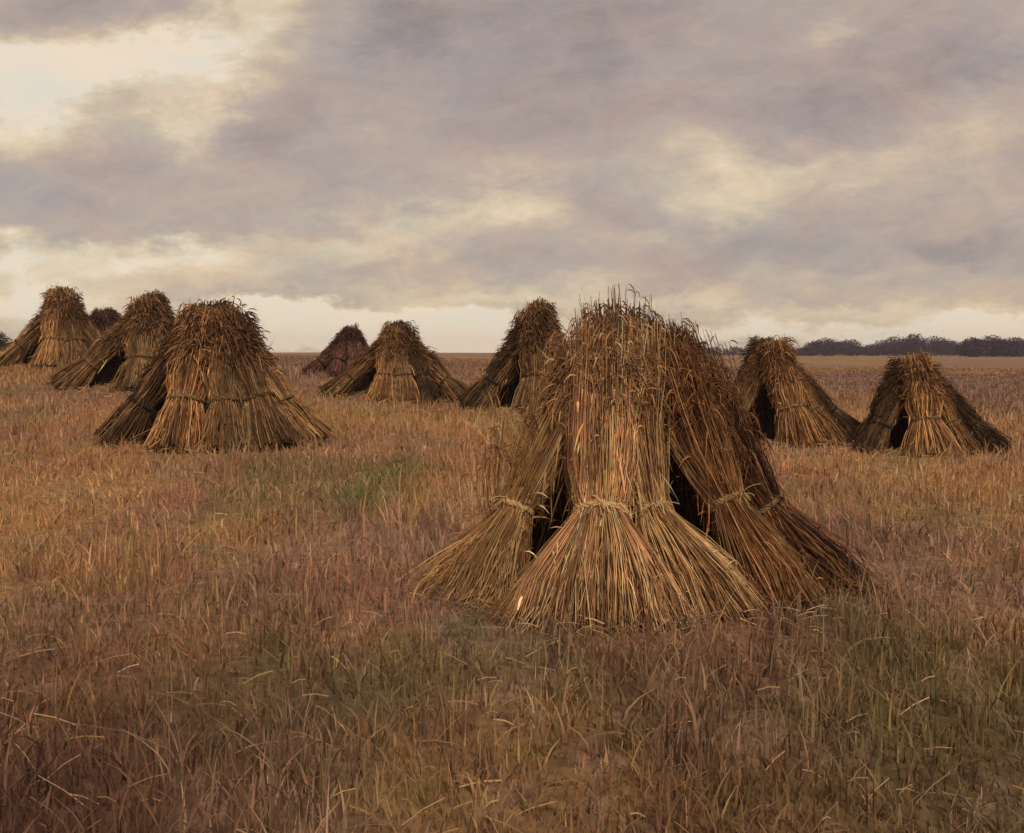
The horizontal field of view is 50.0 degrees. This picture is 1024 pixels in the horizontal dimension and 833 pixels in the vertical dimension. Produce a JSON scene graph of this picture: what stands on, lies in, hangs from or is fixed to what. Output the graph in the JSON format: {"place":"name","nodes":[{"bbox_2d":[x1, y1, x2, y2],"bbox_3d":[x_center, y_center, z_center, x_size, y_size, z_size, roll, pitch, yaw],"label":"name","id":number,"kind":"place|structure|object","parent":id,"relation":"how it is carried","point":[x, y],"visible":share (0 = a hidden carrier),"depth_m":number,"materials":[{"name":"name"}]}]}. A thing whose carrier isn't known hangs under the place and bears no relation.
{"place":"outdoors","nodes":[
{"label":"outdoors","id":0,"kind":"place"},
{"bbox_2d":[0,352,1023,832],"bbox_3d":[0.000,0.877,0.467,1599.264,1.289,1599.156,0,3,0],"label":"ground","id":1,"kind":"structure","parent":0,"point":[808,362],"depth_m":5.12,"materials":[{"name":"brown plant"}]},
{"bbox_2d":[0,332,11,348],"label":"bush","id":2,"kind":"object","parent":1,"relation":"on","point":[3,344],"visible":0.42,"depth_m":59.66,"materials":[{"name":"green plant"}]},
{"bbox_2d":[0,285,102,368],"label":"wheat stook","id":3,"kind":"object","parent":1,"relation":"on","point":[56,329],"visible":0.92,"depth_m":28.35,"materials":[{"name":"plant"}]},
{"bbox_2d":[88,306,123,334],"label":"wheat stook","id":4,"kind":"object","parent":1,"relation":"on","point":[107,317],"visible":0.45,"depth_m":29.46,"materials":[{"name":"plant"}]},
{"bbox_2d":[40,288,177,392],"bbox_3d":[-7.851,-1.339,22.418,3.436,2.722,2.652,0,3,0],"label":"wheat stook","id":5,"kind":"object","parent":1,"relation":"on","point":[113,352],"visible":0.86,"depth_m":21.97,"materials":[{"name":"plant"}]},
{"bbox_2d":[91,294,339,453],"bbox_3d":[-3.950,-0.425,14.974,3.018,2.697,2.574,2,4,33],"label":"wheat stook","id":6,"kind":"object","parent":1,"relation":"on","point":[212,376],"visible":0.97,"depth_m":14.48,"materials":[{"name":"plant"}]},
{"bbox_2d":[301,323,368,376],"bbox_3d":[-3.955,-1.430,25.806,2.044,1.586,1.732,0,3,0],"label":"wheat stook","id":7,"kind":"object","parent":1,"relation":"on","point":[341,350],"visible":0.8,"depth_m":25.46,"materials":[{"name":"plant"}]},
{"bbox_2d":[315,318,469,404],"bbox_3d":[-2.163,-0.909,21.099,3.213,2.014,1.900,0,3,0],"label":"wheat stook","id":8,"kind":"object","parent":1,"relation":"on","point":[397,359],"visible":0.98,"depth_m":20.77,"materials":[{"name":"plant"}]},
{"bbox_2d":[455,296,567,414],"bbox_3d":[0.233,-0.957,20.132,2.593,2.606,2.347,0,3,0],"label":"wheat stook","id":9,"kind":"object","parent":1,"relation":"on","point":[514,362],"visible":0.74,"depth_m":19.80,"materials":[{"name":"plant"}]},
{"bbox_2d":[383,284,897,638],"bbox_3d":[0.897,0.267,7.124,3.184,2.301,2.493,-2,4,-34],"label":"wheat stook","id":10,"kind":"object","parent":1,"relation":"on","point":[644,478],"visible":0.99,"depth_m":6.61,"materials":[{"name":"plant"}]},
{"bbox_2d":[706,346,744,355],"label":"hedge","id":11,"kind":"object","parent":1,"relation":"on","point":[733,352],"visible":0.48,"depth_m":299.14,"materials":[{"name":"grey plant"}]},
{"bbox_2d":[731,334,859,447],"bbox_3d":[4.247,-0.212,16.608,2.539,2.133,1.821,3,4,39],"label":"wheat stook","id":12,"kind":"object","parent":1,"relation":"on","point":[786,390],"visible":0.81,"depth_m":16.26,"materials":[{"name":"plant"}]},
{"bbox_2d":[794,347,815,355],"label":"tree","id":13,"kind":"object","parent":1,"relation":"on","point":[803,351],"visible":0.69,"depth_m":297.73,"materials":[{"name":"grey plant"}]},
{"bbox_2d":[804,337,847,355],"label":"tree","id":14,"kind":"object","parent":1,"relation":"on","point":[830,348],"visible":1,"depth_m":287.82,"materials":[{"name":"grey plant"}]},
{"bbox_2d":[836,339,869,355],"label":"tree","id":15,"kind":"object","parent":1,"relation":"on","point":[857,348],"visible":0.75,"depth_m":297.46,"materials":[{"name":"grey plant"}]},
{"bbox_2d":[860,343,883,355],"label":"tree","id":16,"kind":"object","parent":1,"relation":"on","point":[872,350],"visible":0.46,"depth_m":307.38,"materials":[{"name":"grey plant"}]},
{"bbox_2d":[874,336,907,355],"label":"tree","id":17,"kind":"object","parent":1,"relation":"on","point":[890,347],"visible":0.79,"depth_m":293.21,"materials":[{"name":"grey plant"}]},
{"bbox_2d":[898,333,931,354],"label":"tree","id":18,"kind":"object","parent":1,"relation":"on","point":[912,344],"visible":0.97,"depth_m":282.79,"materials":[{"name":"grey plant"}]},
{"bbox_2d":[846,350,1015,457],"bbox_3d":[5.849,-0.039,15.404,2.262,1.852,1.732,1,4,24],"label":"wheat stook","id":19,"kind":"object","parent":1,"relation":"on","point":[918,402],"visible":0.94,"depth_m":15.16,"materials":[{"name":"plant"}]},
{"bbox_2d":[923,335,956,355],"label":"tree","id":20,"kind":"object","parent":1,"relation":"on","point":[941,347],"visible":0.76,"depth_m":297.36,"materials":[{"name":"grey plant"}]},
{"bbox_2d":[947,341,961,355],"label":"tree","id":21,"kind":"object","parent":1,"relation":"on","point":[957,344],"visible":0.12,"depth_m":307.97,"materials":[{"name":"grey plant"}]},
{"bbox_2d":[954,337,993,356],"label":"tree","id":22,"kind":"object","parent":1,"relation":"on","point":[971,347],"visible":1,"depth_m":238.22,"materials":[{"name":"grey plant"}]},
{"bbox_2d":[978,334,1007,356],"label":"tree","id":23,"kind":"object","parent":1,"relation":"on","point":[987,342],"visible":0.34,"depth_m":243.50,"materials":[{"name":"grey plant"}]},
{"bbox_2d":[988,337,1023,356],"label":"tree","id":24,"kind":"object","parent":1,"relation":"on","point":[1014,347],"visible":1,"depth_m":238.39,"materials":[{"name":"grey plant"}]},
{"bbox_2d":[0,0,1023,353],"label":"sky","id":25,"kind":"structure","parent":0,"point":[807,171],"materials":[{"name":"grey"}]}
]}

